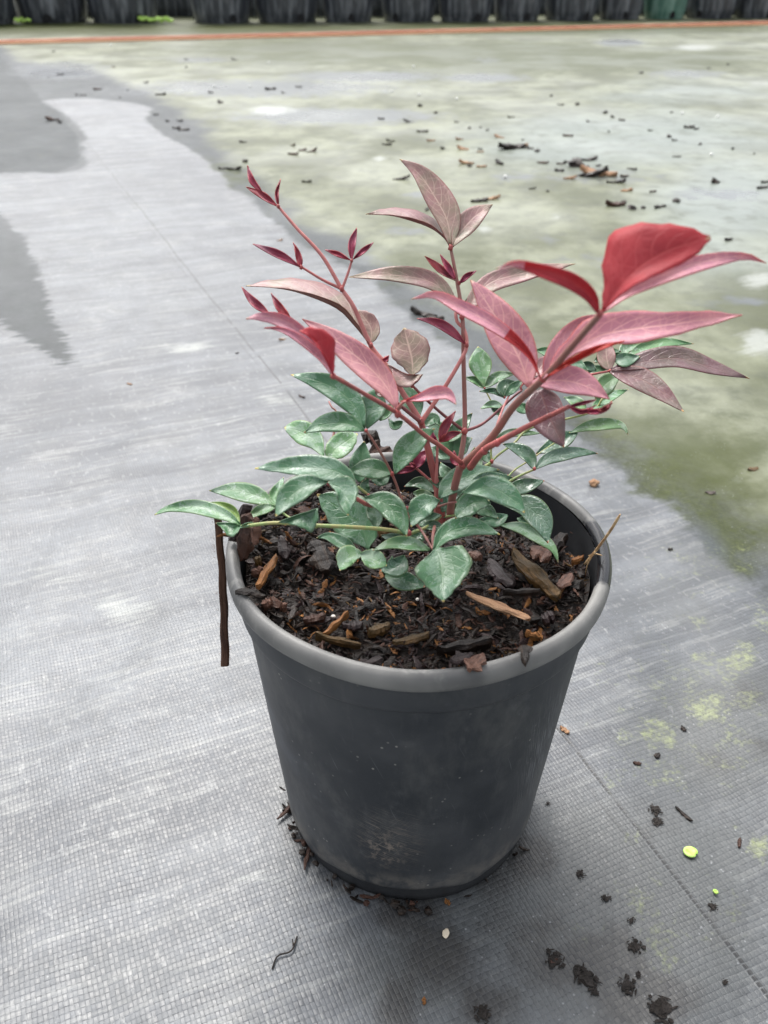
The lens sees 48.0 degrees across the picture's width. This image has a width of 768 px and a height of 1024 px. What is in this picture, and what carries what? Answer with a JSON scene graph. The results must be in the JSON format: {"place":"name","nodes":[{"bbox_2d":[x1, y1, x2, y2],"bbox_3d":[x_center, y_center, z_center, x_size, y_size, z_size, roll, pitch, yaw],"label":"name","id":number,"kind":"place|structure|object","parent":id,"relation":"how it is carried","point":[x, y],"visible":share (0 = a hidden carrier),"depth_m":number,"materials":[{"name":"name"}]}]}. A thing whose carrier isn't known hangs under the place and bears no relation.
{"place":"outdoors","nodes":[
{"label":"outdoors","id":0,"kind":"place"},
{"bbox_2d":[0,14,767,1023],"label":"ground","id":1,"kind":"structure","parent":0,"point":[152,870],"depth_m":0.73,"materials":[{"name":"fabric"}]},
{"bbox_2d":[0,0,13,24],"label":"nursery pot","id":2,"kind":"object","parent":1,"relation":"on","point":[6,13],"visible":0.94,"depth_m":5.25,"materials":[{"name":"plastic"}]},
{"bbox_2d":[12,0,16,16],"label":"nursery pot","id":3,"kind":"object","parent":1,"relation":"on","point":[15,12],"visible":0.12,"depth_m":5.91,"materials":[{"name":"plastic"}]},
{"bbox_2d":[14,17,30,22],"bbox_3d":[-2.213,-3.010,5.275,0.104,0.033,0.031,2,33,2],"label":"sprout","id":4,"kind":"object","parent":1,"relation":"on","point":[19,19],"visible":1,"depth_m":5.27,"materials":[{"name":"green plant"}]},
{"bbox_2d":[13,0,87,23],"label":"nursery pot","id":5,"kind":"object","parent":1,"relation":"on","point":[53,11],"visible":0.91,"depth_m":5.36,"materials":[{"name":"plastic"}]},
{"bbox_2d":[45,116,59,120],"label":"bark chip","id":6,"kind":"object","parent":1,"relation":"on","point":[49,118],"visible":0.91,"depth_m":2.30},
{"bbox_2d":[87,1,90,16],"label":"nursery pot","id":7,"kind":"object","parent":1,"relation":"on","point":[88,10],"visible":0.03,"depth_m":5.95,"materials":[{"name":"plastic"}]},
{"bbox_2d":[87,0,156,23],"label":"nursery pot","id":8,"kind":"object","parent":1,"relation":"on","point":[116,11],"visible":0.88,"depth_m":5.35,"materials":[{"name":"plastic"}]},
{"bbox_2d":[138,16,173,22],"bbox_3d":[-1.421,-3.063,5.366,0.228,0.038,0.056,2,33,2],"label":"sprout","id":9,"kind":"object","parent":1,"relation":"on","point":[158,18],"visible":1,"depth_m":5.36,"materials":[{"name":"green plant"}]},
{"bbox_2d":[157,0,177,16],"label":"nursery pot","id":10,"kind":"object","parent":1,"relation":"on","point":[168,8],"visible":0.46,"depth_m":5.97,"materials":[{"name":"plastic"}]},
{"bbox_2d":[176,0,192,16],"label":"nursery pot","id":11,"kind":"object","parent":1,"relation":"on","point":[184,8],"visible":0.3,"depth_m":5.98,"materials":[{"name":"plastic"}]},
{"bbox_2d":[190,0,249,23],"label":"nursery pot","id":12,"kind":"object","parent":1,"relation":"on","point":[221,11],"visible":1,"depth_m":5.39,"materials":[{"name":"plastic"}]},
{"bbox_2d":[227,166,240,169],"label":"bark chip","id":13,"kind":"object","parent":1,"relation":"on","point":[237,168],"visible":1,"depth_m":1.79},
{"bbox_2d":[250,0,256,16],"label":"nursery pot","id":14,"kind":"object","parent":1,"relation":"on","point":[253,12],"visible":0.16,"depth_m":6.01,"materials":[{"name":"plastic"}]},
{"bbox_2d":[276,806,289,819],"bbox_3d":[-0.051,0.156,0.449,0.003,0.003,0.012,34,57,24],"label":"bark splinter","id":15,"kind":"object","parent":1,"relation":"on","point":[282,814],"visible":0.8,"depth_m":0.45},
{"bbox_2d":[271,936,297,968],"bbox_3d":[-0.045,0.198,0.388,0.018,0.002,0.006,-24,40,-33],"label":"twig","id":16,"kind":"object","parent":1,"relation":"on","point":[293,944],"visible":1,"depth_m":0.39,"materials":[{"name":"brown plant"}]},
{"bbox_2d":[255,0,317,23],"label":"nursery pot","id":17,"kind":"object","parent":1,"relation":"on","point":[286,11],"visible":1,"depth_m":5.45,"materials":[{"name":"plastic"}]},
{"bbox_2d":[304,847,310,869],"bbox_3d":[-0.038,0.170,0.427,0.003,0.004,0.016,14,46,0],"label":"bark splinter","id":18,"kind":"object","parent":1,"relation":"on","point":[306,858],"visible":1,"depth_m":0.43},
{"bbox_2d":[317,0,323,16],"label":"nursery pot","id":19,"kind":"object","parent":1,"relation":"on","point":[320,12],"visible":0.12,"depth_m":6.05,"materials":[{"name":"plastic"}]},
{"bbox_2d":[322,0,372,22],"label":"nursery pot","id":20,"kind":"object","parent":1,"relation":"on","point":[348,11],"visible":1,"depth_m":5.51,"materials":[{"name":"plastic"}]},
{"bbox_2d":[372,0,383,16],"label":"nursery pot","id":21,"kind":"object","parent":1,"relation":"on","point":[377,8],"visible":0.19,"depth_m":6.08,"materials":[{"name":"plastic"}]},
{"bbox_2d":[369,440,392,453],"bbox_3d":[-0.001,-0.030,0.462,0.016,0.013,0.015,41,45,10],"label":"bark chunk","id":22,"kind":"object","parent":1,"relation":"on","point":[373,449],"visible":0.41,"depth_m":0.46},
{"bbox_2d":[361,430,379,444],"bbox_3d":[-0.008,-0.042,0.478,0.010,0.010,0.010,-18,37,-26],"label":"bark piece","id":23,"kind":"object","parent":22,"relation":"attached to","point":[367,439],"visible":0.77,"depth_m":0.47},
{"bbox_2d":[0,21,767,42],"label":"cord","id":24,"kind":"object","parent":1,"relation":"on","point":[357,32],"visible":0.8,"depth_m":4.78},
{"bbox_2d":[392,174,409,179],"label":"bark chip","id":25,"kind":"object","parent":1,"relation":"on","point":[404,177],"visible":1,"depth_m":1.71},
{"bbox_2d":[279,786,529,915],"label":"bark litter","id":26,"kind":"object","parent":1,"relation":"on","point":[395,904],"visible":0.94,"depth_m":0.41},
{"bbox_2d":[382,0,435,22],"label":"nursery pot","id":27,"kind":"object","parent":1,"relation":"on","point":[410,11],"visible":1,"depth_m":5.58,"materials":[{"name":"plastic"}]},
{"bbox_2d":[225,452,611,899],"bbox_3d":[0.014,0.082,0.416,0.166,0.166,0.166,2,33,2],"label":"plant pot","id":28,"kind":"object","parent":1,"relation":"on","point":[412,784],"visible":0.69,"depth_m":0.36,"materials":[{"name":"black plastic"}]},
{"bbox_2d":[212,519,230,666],"bbox_3d":[-0.074,0.037,0.399,0.008,0.078,0.004,-3,21,-11],"label":"bark strip","id":29,"kind":"object","parent":28,"relation":"attached to","point":[220,535],"visible":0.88,"depth_m":0.40,"materials":[{"name":"brown wood"}]},
{"bbox_2d":[228,504,252,541],"bbox_3d":[-0.061,0.005,0.364,0.006,0.019,0.007,13,26,-27],"label":"bark piece","id":30,"kind":"object","parent":28,"relation":"in","point":[245,508],"visible":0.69,"depth_m":0.36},
{"bbox_2d":[236,512,253,560],"bbox_3d":[-0.058,0.011,0.362,0.008,0.022,0.009,-9,34,-13],"label":"bark slab","id":31,"kind":"object","parent":28,"relation":"on","point":[245,546],"depth_m":0.36,"materials":[{"name":"wood"}]},
{"bbox_2d":[245,478,589,669],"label":"bark mulch","id":32,"kind":"object","parent":28,"relation":"in","point":[358,590],"visible":0.62,"depth_m":0.36,"materials":[{"name":"brown wood"}]},
{"bbox_2d":[235,588,265,599],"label":"bark chip","id":33,"kind":"object","parent":32,"relation":"on","point":[255,593],"visible":1,"depth_m":0.34,"materials":[{"name":"wood"}]},
{"bbox_2d":[250,517,261,543],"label":"bark chip","id":34,"kind":"object","parent":32,"relation":"on","point":[256,532],"visible":0.85,"depth_m":0.35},
{"bbox_2d":[251,566,263,577],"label":"bark chip","id":35,"kind":"object","parent":32,"relation":"on","point":[255,572],"visible":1,"depth_m":0.36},
{"bbox_2d":[254,555,261,565],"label":"bark chip","id":36,"kind":"object","parent":32,"relation":"on","point":[257,560],"visible":1,"depth_m":0.37,"materials":[{"name":"brown wood"}]},
{"bbox_2d":[255,554,277,589],"bbox_3d":[-0.049,0.025,0.362,0.005,0.004,0.026,7,28,10],"label":"bark chip","id":37,"kind":"object","parent":32,"relation":"on","point":[268,568],"visible":1,"depth_m":0.36,"materials":[{"name":"orange wood"}]},
{"bbox_2d":[261,597,272,610],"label":"bark chip","id":38,"kind":"object","parent":32,"relation":"on","point":[266,603],"visible":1,"depth_m":0.35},
{"bbox_2d":[277,535,289,560],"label":"bark chip","id":39,"kind":"object","parent":32,"relation":"on","point":[283,550],"visible":1,"depth_m":0.38,"materials":[{"name":"wood"}]},
{"bbox_2d":[280,601,287,612],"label":"bark chip","id":40,"kind":"object","parent":32,"relation":"on","point":[283,607],"visible":1,"depth_m":0.35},
{"bbox_2d":[303,612,325,624],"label":"bark chip","id":41,"kind":"object","parent":32,"relation":"on","point":[311,618],"visible":1,"depth_m":0.34,"materials":[{"name":"wood"}]},
{"bbox_2d":[307,538,336,576],"bbox_3d":[-0.028,0.019,0.376,0.014,0.005,0.020,-13,48,-19],"label":"bark piece","id":42,"kind":"object","parent":32,"relation":"on","point":[321,559],"visible":1,"depth_m":0.37,"materials":[{"name":"wood"}]},
{"bbox_2d":[323,611,348,634],"bbox_3d":[-0.019,0.044,0.342,0.003,0.004,0.015,26,51,34],"label":"bark chip","id":43,"kind":"object","parent":32,"relation":"on","point":[333,626],"visible":1,"depth_m":0.34,"materials":[{"name":"orange wood"}]},
{"bbox_2d":[315,631,360,649],"bbox_3d":[-0.018,0.050,0.337,0.019,0.004,0.004,12,34,5],"label":"bark chip","id":44,"kind":"object","parent":32,"relation":"on","point":[340,641],"visible":1,"depth_m":0.34,"materials":[{"name":"brown wood"}]},
{"bbox_2d":[342,620,362,631],"bbox_3d":[-0.013,0.045,0.343,0.009,0.004,0.006,-3,33,-4],"label":"bark piece","id":45,"kind":"object","parent":32,"relation":"on","point":[354,625],"visible":1,"depth_m":0.34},
{"bbox_2d":[367,621,389,637],"bbox_3d":[-0.002,0.047,0.344,0.010,0.005,0.007,-13,35,-31],"label":"bark chip","id":46,"kind":"object","parent":32,"relation":"on","point":[377,629],"visible":1,"depth_m":0.34,"materials":[{"name":"brown wood"}]},
{"bbox_2d":[392,631,428,645],"bbox_3d":[0.011,0.050,0.336,0.015,0.004,0.006,-13,35,-9],"label":"bark chip","id":47,"kind":"object","parent":32,"relation":"on","point":[415,638],"visible":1,"depth_m":0.33,"materials":[{"name":"brown wood"}]},
{"bbox_2d":[154,159,766,601],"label":"heavenly bamboo shrub","id":48,"kind":"object","parent":32,"relation":"on","point":[640,257],"visible":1,"depth_m":0.33,"materials":[{"name":"green plant"}]},
{"bbox_2d":[436,635,491,655],"bbox_3d":[0.031,0.052,0.333,0.022,0.006,0.006,-7,34,-11],"label":"bark piece","id":49,"kind":"object","parent":32,"relation":"on","point":[482,643],"visible":0.96,"depth_m":0.33,"materials":[{"name":"wood"}]},
{"bbox_2d":[468,550,482,561],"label":"bark chip","id":50,"kind":"object","parent":32,"relation":"on","point":[475,555],"visible":0.84,"depth_m":0.37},
{"bbox_2d":[466,591,530,620],"bbox_3d":[0.045,0.037,0.345,0.030,0.002,0.006,21,38,29],"label":"bark chip","id":51,"kind":"object","parent":32,"relation":"on","point":[499,606],"visible":1,"depth_m":0.34,"materials":[{"name":"beige wood"}]},
{"bbox_2d":[486,558,515,588],"bbox_3d":[0.049,0.026,0.362,0.010,0.004,0.020,-14,37,-20],"label":"bark piece","id":52,"kind":"object","parent":32,"relation":"on","point":[498,573],"visible":1,"depth_m":0.36,"materials":[{"name":"wood"}]},
{"bbox_2d":[503,588,540,595],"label":"bark chip","id":53,"kind":"object","parent":32,"relation":"on","point":[523,592],"visible":1,"depth_m":0.35,"materials":[{"name":"wood"}]},
{"bbox_2d":[525,629,540,640],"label":"bark chip","id":54,"kind":"object","parent":32,"relation":"on","point":[534,636],"visible":1,"depth_m":0.33,"materials":[{"name":"orange wood"}]},
{"bbox_2d":[512,547,561,601],"bbox_3d":[0.063,0.026,0.358,0.010,0.007,0.032,-16,42,-25],"label":"wood piece","id":55,"kind":"object","parent":32,"relation":"on","point":[535,575],"visible":1,"depth_m":0.36,"materials":[{"name":"wood"}]},
{"bbox_2d":[529,546,551,562],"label":"bark chip","id":56,"kind":"object","parent":32,"relation":"on","point":[542,554],"visible":0.94,"depth_m":0.37,"materials":[{"name":"wood"}]},
{"bbox_2d":[541,611,555,625],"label":"bark chip","id":57,"kind":"object","parent":32,"relation":"on","point":[548,617],"visible":1,"depth_m":0.34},
{"bbox_2d":[551,532,568,554],"bbox_3d":[0.077,0.014,0.385,0.008,0.007,0.016,20,32,28],"label":"bark piece","id":58,"kind":"object","parent":32,"relation":"on","point":[560,540],"visible":0.7,"depth_m":0.38,"materials":[{"name":"wood"}]},
{"bbox_2d":[556,573,573,588],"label":"bark chip","id":59,"kind":"object","parent":32,"relation":"on","point":[565,580],"visible":1,"depth_m":0.36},
{"bbox_2d":[571,555,583,565],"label":"bark chip","id":60,"kind":"object","parent":32,"relation":"on","point":[578,559],"visible":1,"depth_m":0.37,"materials":[{"name":"orange wood"}]},
{"bbox_2d":[584,514,620,574],"bbox_3d":[0.089,0.014,0.356,0.009,0.038,0.010,2,33,2],"label":"twig","id":61,"kind":"object","parent":32,"relation":"in","point":[587,561],"visible":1,"depth_m":0.36,"materials":[{"name":"wood"}]},
{"bbox_2d":[450,651,473,664],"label":"bark chip","id":62,"kind":"object","parent":28,"relation":"on","point":[458,657],"visible":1,"depth_m":0.31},
{"bbox_2d":[464,652,486,672],"bbox_3d":[0.032,0.053,0.306,0.008,0.004,0.010,34,43,19],"label":"bark chip","id":63,"kind":"object","parent":28,"relation":"on","point":[474,662],"visible":1,"depth_m":0.31,"materials":[{"name":"wood"}]},
{"bbox_2d":[517,645,532,666],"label":"bark chip","id":64,"kind":"object","parent":28,"relation":"in","point":[525,650],"visible":1,"depth_m":0.31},
{"bbox_2d":[410,305,437,316],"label":"bark chip","id":65,"kind":"object","parent":1,"relation":"on","point":[415,310],"visible":0.91,"depth_m":1.07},
{"bbox_2d":[426,315,444,319],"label":"bark chip","id":66,"kind":"object","parent":1,"relation":"on","point":[439,317],"visible":0.64,"depth_m":1.06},
{"bbox_2d":[434,0,439,13],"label":"nursery pot","id":67,"kind":"object","parent":1,"relation":"on","point":[437,10],"visible":0.11,"depth_m":6.34,"materials":[{"name":"plastic"}]},
{"bbox_2d":[442,928,448,937],"bbox_3d":[0.028,0.193,0.396,0.003,0.002,0.005,8,34,11],"label":"seed","id":68,"kind":"object","parent":1,"relation":"on","point":[445,933],"visible":1,"depth_m":0.40,"materials":[{"name":"beige"}]},
{"bbox_2d":[457,145,468,149],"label":"bark chip","id":69,"kind":"object","parent":1,"relation":"on","point":[460,147],"visible":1,"depth_m":1.98,"materials":[{"name":"beige wood"}]},
{"bbox_2d":[439,0,491,22],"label":"nursery pot","id":70,"kind":"object","parent":1,"relation":"on","point":[467,11],"visible":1,"depth_m":5.60,"materials":[{"name":"plastic"}]},
{"bbox_2d":[459,159,473,163],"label":"bark chip","id":71,"kind":"object","parent":1,"relation":"on","point":[463,162],"visible":0.95,"depth_m":1.84,"materials":[{"name":"beige wood"}]},
{"bbox_2d":[471,197,487,201],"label":"bark chip","id":72,"kind":"object","parent":1,"relation":"on","point":[480,200],"visible":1,"depth_m":1.56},
{"bbox_2d":[473,1004,490,1023],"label":"soil clump","id":73,"kind":"object","parent":1,"relation":"on","point":[483,1013],"visible":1,"depth_m":0.36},
{"bbox_2d":[490,0,493,13],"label":"nursery pot","id":74,"kind":"object","parent":1,"relation":"on","point":[492,9],"visible":0.07,"depth_m":6.37,"materials":[{"name":"plastic"}]},
{"bbox_2d":[484,194,500,199],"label":"bark chip","id":75,"kind":"object","parent":1,"relation":"on","point":[494,197],"visible":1,"depth_m":1.58,"materials":[{"name":"beige wood"}]},
{"bbox_2d":[495,159,503,164],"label":"bark chip","id":76,"kind":"object","parent":1,"relation":"on","point":[497,161],"visible":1,"depth_m":1.84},
{"bbox_2d":[498,142,525,149],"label":"bark chip","id":77,"kind":"object","parent":1,"relation":"on","point":[507,146],"visible":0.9,"depth_m":1.98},
{"bbox_2d":[494,0,541,21],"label":"nursery pot","id":78,"kind":"object","parent":1,"relation":"on","point":[518,10],"visible":1,"depth_m":5.70,"materials":[{"name":"plastic"}]},
{"bbox_2d":[540,0,544,13],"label":"nursery pot","id":79,"kind":"object","parent":1,"relation":"on","point":[542,9],"visible":0.11,"depth_m":6.40,"materials":[{"name":"plastic"}]},
{"bbox_2d":[545,948,565,967],"bbox_3d":[0.076,0.200,0.386,0.009,0.002,0.010,0,33,-1],"label":"soil clump","id":80,"kind":"object","parent":1,"relation":"on","point":[553,956],"visible":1,"depth_m":0.39,"materials":[{"name":"soil"}]},
{"bbox_2d":[560,725,569,733],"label":"bark chip","id":81,"kind":"object","parent":1,"relation":"on","point":[564,729],"visible":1,"depth_m":0.50,"materials":[{"name":"beige wood"}]},
{"bbox_2d":[545,0,597,20],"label":"nursery pot","id":82,"kind":"object","parent":1,"relation":"on","point":[570,10],"visible":1,"depth_m":5.76,"materials":[{"name":"plastic"}]},
{"bbox_2d":[567,157,585,167],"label":"bark chip","id":83,"kind":"object","parent":1,"relation":"on","point":[576,162],"visible":0.91,"depth_m":1.82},
{"bbox_2d":[576,870,586,878],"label":"soil clump","id":84,"kind":"object","parent":1,"relation":"on","point":[579,873],"visible":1,"depth_m":0.42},
{"bbox_2d":[573,962,602,990],"bbox_3d":[0.088,0.205,0.379,0.010,0.002,0.013,-19,38,-27],"label":"soil clump","id":85,"kind":"object","parent":1,"relation":"on","point":[585,978],"visible":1,"depth_m":0.38,"materials":[{"name":"soil"}]},
{"bbox_2d":[581,156,597,160],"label":"bark chip","id":86,"kind":"object","parent":1,"relation":"on","point":[590,158],"visible":0.88,"depth_m":1.88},
{"bbox_2d":[577,165,608,176],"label":"bark chip","id":87,"kind":"object","parent":1,"relation":"on","point":[595,173],"visible":0.76,"depth_m":1.74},
{"bbox_2d":[590,987,598,995],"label":"soil clump","id":88,"kind":"object","parent":1,"relation":"on","point":[594,992],"visible":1,"depth_m":0.37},
{"bbox_2d":[589,479,599,486],"bbox_3d":[0.177,-0.025,0.729,0.008,0.007,0.009,-21,38,-29],"label":"pebble","id":89,"kind":"object","parent":1,"relation":"on","point":[593,482],"visible":1,"depth_m":0.73,"materials":[{"name":"beige stone"}]},
{"bbox_2d":[595,0,599,13],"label":"nursery pot","id":90,"kind":"object","parent":1,"relation":"on","point":[597,8],"visible":0.02,"depth_m":6.43,"materials":[{"name":"plastic"}]},
{"bbox_2d":[580,165,617,176],"bbox_3d":[0.438,-0.694,1.761,0.079,0.017,0.030,19,43,18],"label":"bark chip","id":91,"kind":"object","parent":1,"relation":"on","point":[584,169],"visible":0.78,"depth_m":1.75,"materials":[{"name":"beige wood"}]},
{"bbox_2d":[601,894,611,902],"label":"soil clump","id":92,"kind":"object","parent":1,"relation":"on","point":[605,897],"visible":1,"depth_m":0.41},
{"bbox_2d":[605,199,625,206],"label":"bark chip","id":93,"kind":"object","parent":1,"relation":"on","point":[610,203],"visible":1,"depth_m":1.54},
{"bbox_2d":[599,0,643,19],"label":"nursery pot","id":94,"kind":"object","parent":1,"relation":"on","point":[620,9],"visible":1,"depth_m":5.87,"materials":[{"name":"plastic"}]},
{"bbox_2d":[617,973,636,994],"bbox_3d":[0.107,0.206,0.376,0.009,0.002,0.010,-11,35,-17],"label":"soil clump","id":95,"kind":"object","parent":1,"relation":"on","point":[627,984],"visible":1,"depth_m":0.38,"materials":[{"name":"soil"}]},
{"bbox_2d":[627,917,635,923],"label":"soil clump","id":96,"kind":"object","parent":1,"relation":"on","point":[631,920],"visible":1,"depth_m":0.40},
{"bbox_2d":[627,205,636,209],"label":"bark chip","id":97,"kind":"object","parent":1,"relation":"on","point":[632,207],"visible":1,"depth_m":1.53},
{"bbox_2d":[625,937,645,952],"bbox_3d":[0.114,0.197,0.391,0.008,0.001,0.008,-27,42,-35],"label":"soil clump","id":98,"kind":"object","parent":1,"relation":"on","point":[634,946],"visible":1,"depth_m":0.39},
{"bbox_2d":[648,803,662,815],"bbox_3d":[0.142,0.157,0.454,0.008,0.001,0.008,-15,36,-22],"label":"soil clump","id":99,"kind":"object","parent":1,"relation":"on","point":[656,809],"visible":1,"depth_m":0.45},
{"bbox_2d":[651,817,663,826],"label":"soil clump","id":100,"kind":"object","parent":1,"relation":"on","point":[657,820],"visible":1,"depth_m":0.45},
{"bbox_2d":[654,204,665,207],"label":"bark chip","id":101,"kind":"object","parent":1,"relation":"on","point":[659,206],"visible":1,"depth_m":1.53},
{"bbox_2d":[647,994,678,1023],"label":"soil clump","id":102,"kind":"object","parent":1,"relation":"on","point":[661,1007],"visible":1,"depth_m":0.37,"materials":[{"name":"soil"}]},
{"bbox_2d":[643,0,687,19],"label":"nursery pot","id":103,"kind":"object","parent":1,"relation":"on","point":[665,9],"visible":1,"depth_m":5.93,"materials":[{"name":"plastic"}]},
{"bbox_2d":[675,806,692,820],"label":"bark chip","id":104,"kind":"object","parent":1,"relation":"on","point":[685,815],"visible":1,"depth_m":0.45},
{"bbox_2d":[683,846,697,857],"bbox_3d":[0.153,0.170,0.432,0.007,0.001,0.007,21,38,28],"label":"seedling leaf","id":105,"kind":"object","parent":1,"relation":"on","point":[690,851],"visible":1,"depth_m":0.43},
{"bbox_2d":[686,0,736,18],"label":"nursery pot","id":106,"kind":"object","parent":1,"relation":"on","point":[710,9],"visible":0.98,"depth_m":6.00,"materials":[{"name":"plastic"}]},
{"bbox_2d":[707,901,717,910],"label":"soil clump","id":107,"kind":"object","parent":1,"relation":"on","point":[712,906],"visible":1,"depth_m":0.41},
{"bbox_2d":[711,177,720,183],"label":"bark chip","id":108,"kind":"object","parent":1,"relation":"on","point":[715,180],"visible":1,"depth_m":1.70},
{"bbox_2d":[737,837,741,847],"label":"bark chip","id":109,"kind":"object","parent":1,"relation":"on","point":[739,841],"visible":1,"depth_m":0.44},
{"bbox_2d":[735,0,767,18],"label":"nursery pot","id":110,"kind":"object","parent":1,"relation":"on","point":[752,9],"visible":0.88,"depth_m":6.07,"materials":[{"name":"plastic"}]},
{"bbox_2d":[747,467,758,470],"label":"bark chip","id":111,"kind":"object","parent":1,"relation":"on","point":[753,468],"visible":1,"depth_m":0.76,"materials":[{"name":"brown wood"}]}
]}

